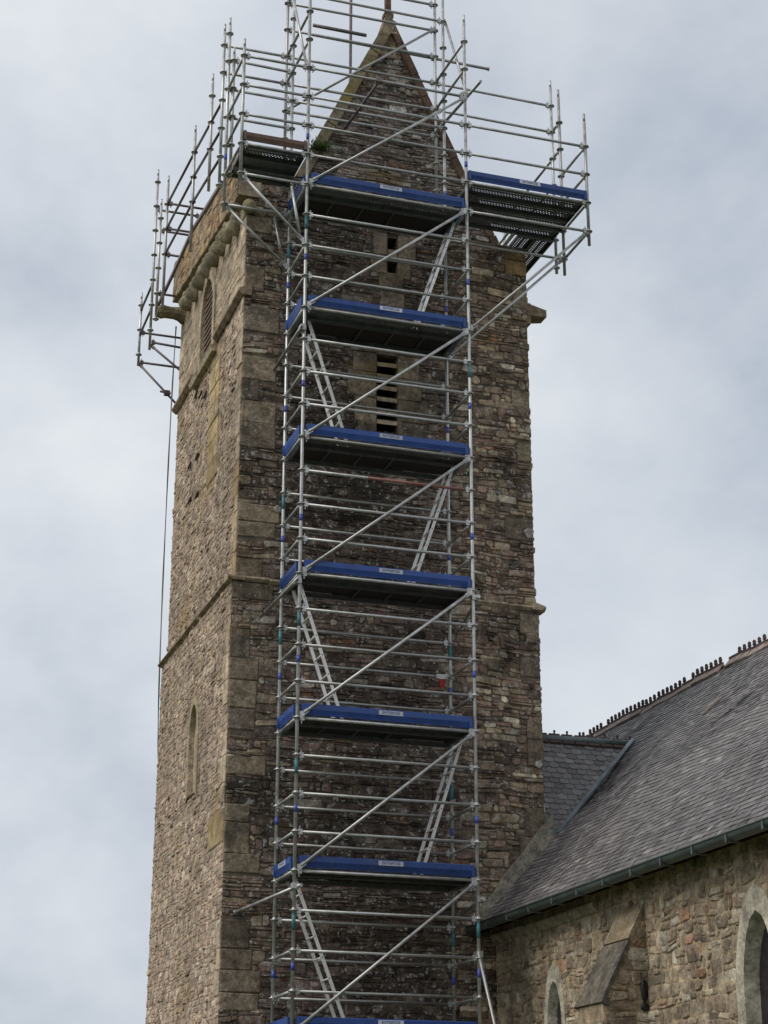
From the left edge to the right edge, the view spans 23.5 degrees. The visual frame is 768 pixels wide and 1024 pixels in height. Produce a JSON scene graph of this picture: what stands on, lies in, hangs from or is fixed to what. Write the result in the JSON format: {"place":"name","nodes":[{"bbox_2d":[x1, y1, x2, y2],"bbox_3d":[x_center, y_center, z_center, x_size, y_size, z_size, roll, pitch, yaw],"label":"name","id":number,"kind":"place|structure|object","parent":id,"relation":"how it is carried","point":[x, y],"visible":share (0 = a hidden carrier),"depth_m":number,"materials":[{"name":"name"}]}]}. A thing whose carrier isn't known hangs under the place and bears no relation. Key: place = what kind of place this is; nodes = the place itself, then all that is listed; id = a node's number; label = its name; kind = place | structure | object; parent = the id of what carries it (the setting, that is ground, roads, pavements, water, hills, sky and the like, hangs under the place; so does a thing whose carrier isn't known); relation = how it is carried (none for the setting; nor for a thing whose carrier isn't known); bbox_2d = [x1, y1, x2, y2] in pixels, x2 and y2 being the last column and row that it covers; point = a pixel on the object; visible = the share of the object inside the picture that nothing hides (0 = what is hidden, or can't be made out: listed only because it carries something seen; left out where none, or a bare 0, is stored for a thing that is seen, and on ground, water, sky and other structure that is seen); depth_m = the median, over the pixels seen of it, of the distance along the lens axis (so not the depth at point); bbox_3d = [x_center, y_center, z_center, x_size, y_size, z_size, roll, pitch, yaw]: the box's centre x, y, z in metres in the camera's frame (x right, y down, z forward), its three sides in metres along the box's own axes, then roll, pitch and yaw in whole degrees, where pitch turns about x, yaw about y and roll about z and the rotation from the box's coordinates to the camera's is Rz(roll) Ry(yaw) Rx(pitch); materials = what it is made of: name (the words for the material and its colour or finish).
{"place":"outdoors","nodes":[
{"label":"outdoors","id":0,"kind":"place"},
{"bbox_2d":[0,0,767,1023],"label":"sky","id":1,"kind":"structure","parent":0,"point":[648,367],"materials":[{"name":"grey"}]},
{"label":"ground","id":2,"kind":"structure","parent":0,"visible":0},
{"bbox_2d":[145,0,546,1023],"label":"church tower","id":3,"kind":"structure","parent":2,"relation":"on","point":[213,870],"depth_m":27.09,"materials":[{"name":"stone"}]},
{"bbox_2d":[136,169,198,403],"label":"scaffold rear platform","id":4,"kind":"structure","parent":3,"relation":"attached to","point":[155,230],"depth_m":33.25,"materials":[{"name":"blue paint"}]},
{"bbox_2d":[157,326,176,756],"bbox_3d":[-3.678,4.258,29.866,0.159,15.830,0.535,-3,-21,9],"label":"rope","id":5,"kind":"object","parent":4,"relation":"hanging from","point":[164,538],"visible":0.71,"depth_m":31.31,"materials":[{"name":"grey"}]},
{"bbox_2d":[158,73,222,307],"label":"scaffold walkway","id":6,"kind":"structure","parent":3,"relation":"attached to","point":[193,177],"depth_m":30.36,"materials":[{"name":"metal"}]},
{"bbox_2d":[185,695,198,803],"bbox_3d":[-2.805,3.489,27.395,0.090,1.580,0.720,7,-21,-17],"label":"blocked window","id":7,"kind":"structure","parent":3,"relation":"in","point":[193,726],"depth_m":27.52,"materials":[{"name":"beige stone"}]},
{"bbox_2d":[188,269,217,389],"bbox_3d":[-2.831,-3.134,30.303,0.370,1.820,1.600,7,-21,-17],"label":"belfry window","id":8,"kind":"structure","parent":3,"relation":"in","point":[207,347],"depth_m":30.42,"materials":[{"name":"brown wood"}]},
{"bbox_2d":[309,134,337,155],"bbox_3d":[-1.017,-5.813,28.979,0.666,0.263,0.394,7,-21,-17],"label":"plant tuft","id":9,"kind":"object","parent":3,"relation":"on","point":[321,146],"visible":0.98,"depth_m":28.99,"materials":[{"name":"green plant"}]},
{"bbox_2d":[313,0,366,80],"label":"tube frame","id":10,"kind":"object","parent":3,"relation":"attached to","point":[350,32],"visible":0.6,"depth_m":36.14,"materials":[{"name":"metal"}]},
{"bbox_2d":[377,354,396,433],"bbox_3d":[-0.016,-1.736,28.194,0.330,1.302,0.400,7,-21,-17],"label":"louvred window","id":11,"kind":"structure","parent":3,"relation":"in","point":[386,364],"depth_m":28.25,"materials":[{"name":"black"}]},
{"bbox_2d":[388,261,396,273],"bbox_3d":[0.068,-3.756,28.969,0.160,0.210,0.400,7,-21,-17],"label":"slit window","id":12,"kind":"structure","parent":3,"relation":"in","point":[392,266],"depth_m":28.95,"materials":[{"name":"black"}]},
{"bbox_2d":[388,237,396,249],"bbox_3d":[0.069,-4.145,29.113,0.160,0.220,0.400,7,-21,-17],"label":"slit window","id":13,"kind":"structure","parent":3,"relation":"in","point":[392,242],"depth_m":29.10,"materials":[{"name":"black"}]},
{"bbox_2d":[498,120,558,273],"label":"scaffold walkway","id":14,"kind":"structure","parent":3,"relation":"attached to","point":[530,242],"depth_m":29.88,"materials":[{"name":"grey metal"}]},
{"bbox_2d":[233,0,495,1023],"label":"scaffold tower","id":15,"kind":"structure","parent":2,"relation":"on","point":[351,328],"depth_m":26.00,"materials":[{"name":"silver metal"}]},
{"bbox_2d":[216,17,306,269],"bbox_3d":[-1.848,-5.778,27.849,1.074,4.380,1.385,7,-21,-17],"label":"scaffold bracket bay","id":16,"kind":"object","parent":15,"relation":"attached to","point":[254,166],"visible":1,"depth_m":27.55,"materials":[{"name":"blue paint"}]},
{"bbox_2d":[286,877,344,1017],"bbox_3d":[-0.860,5.724,23.817,0.779,1.925,0.364,7,-21,-17],"label":"ladder","id":17,"kind":"object","parent":15,"relation":"on","point":[314,958],"visible":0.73,"depth_m":23.81,"materials":[{"name":"metal"}]},
{"bbox_2d":[292,585,343,718],"bbox_3d":[-0.902,1.967,25.191,0.680,1.923,0.364,7,-21,-17],"label":"ladder","id":18,"kind":"object","parent":15,"relation":"on","point":[321,656],"visible":0.81,"depth_m":25.20,"materials":[{"name":"metal"}]},
{"bbox_2d":[301,320,347,446],"bbox_3d":[-0.849,-1.779,26.593,0.660,1.923,0.364,7,-21,-17],"label":"ladder","id":19,"kind":"object","parent":15,"relation":"on","point":[328,387],"visible":0.71,"depth_m":26.61,"materials":[{"name":"metal"}]},
{"bbox_2d":[407,466,452,582],"bbox_3d":[0.639,0.269,26.359,0.680,1.923,0.364,7,-21,-17],"label":"ladder","id":20,"kind":"object","parent":15,"relation":"on","point":[435,515],"visible":0.68,"depth_m":26.40,"materials":[{"name":"metal"}]},
{"bbox_2d":[411,222,455,329],"bbox_3d":[0.716,-3.474,27.768,0.670,1.923,0.364,7,-21,-17],"label":"ladder","id":21,"kind":"object","parent":15,"relation":"on","point":[441,253],"visible":0.78,"depth_m":27.82,"materials":[{"name":"metal"}]},
{"bbox_2d":[416,739,462,861],"bbox_3d":[0.724,4.031,24.999,0.650,1.923,0.364,7,-21,-17],"label":"ladder","id":22,"kind":"object","parent":15,"relation":"on","point":[439,792],"visible":0.86,"depth_m":25.02,"materials":[{"name":"metal"}]},
{"bbox_2d":[435,674,444,686],"bbox_3d":[0.803,2.389,26.093,0.140,0.190,0.060,7,-21,-17],"label":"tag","id":23,"kind":"object","parent":15,"relation":"attached to","point":[440,678],"visible":1,"depth_m":26.08,"materials":[{"name":"red plastic"}]},
{"bbox_2d":[437,80,592,357],"bbox_3d":[2.025,-4.884,28.866,2.066,5.540,1.365,7,-21,-17],"label":"scaffold bracket bay","id":24,"kind":"object","parent":15,"relation":"attached to","point":[556,226],"visible":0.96,"depth_m":28.66,"materials":[{"name":"blue paint"}]},
{"bbox_2d":[542,729,634,853],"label":"link building","id":25,"kind":"structure","parent":2,"relation":"on","point":[577,769],"depth_m":27.66,"materials":[{"name":"stone"}]},
{"bbox_2d":[465,634,767,1023],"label":"church nave","id":26,"kind":"structure","parent":2,"relation":"on","point":[639,895],"depth_m":22.08,"materials":[{"name":"slate"},{"name":"rubble stone"},{"name":"terracotta ridge tile"}]},
{"bbox_2d":[544,963,565,1023],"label":"lancet window","id":27,"kind":"structure","parent":26,"relation":"in","point":[554,1011],"depth_m":23.58,"materials":[{"name":"grey stone"}]},
{"bbox_2d":[736,883,767,1023],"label":"lancet window","id":28,"kind":"structure","parent":26,"relation":"in","point":[752,940],"depth_m":18.98,"materials":[{"name":"grey stone"}]}
]}

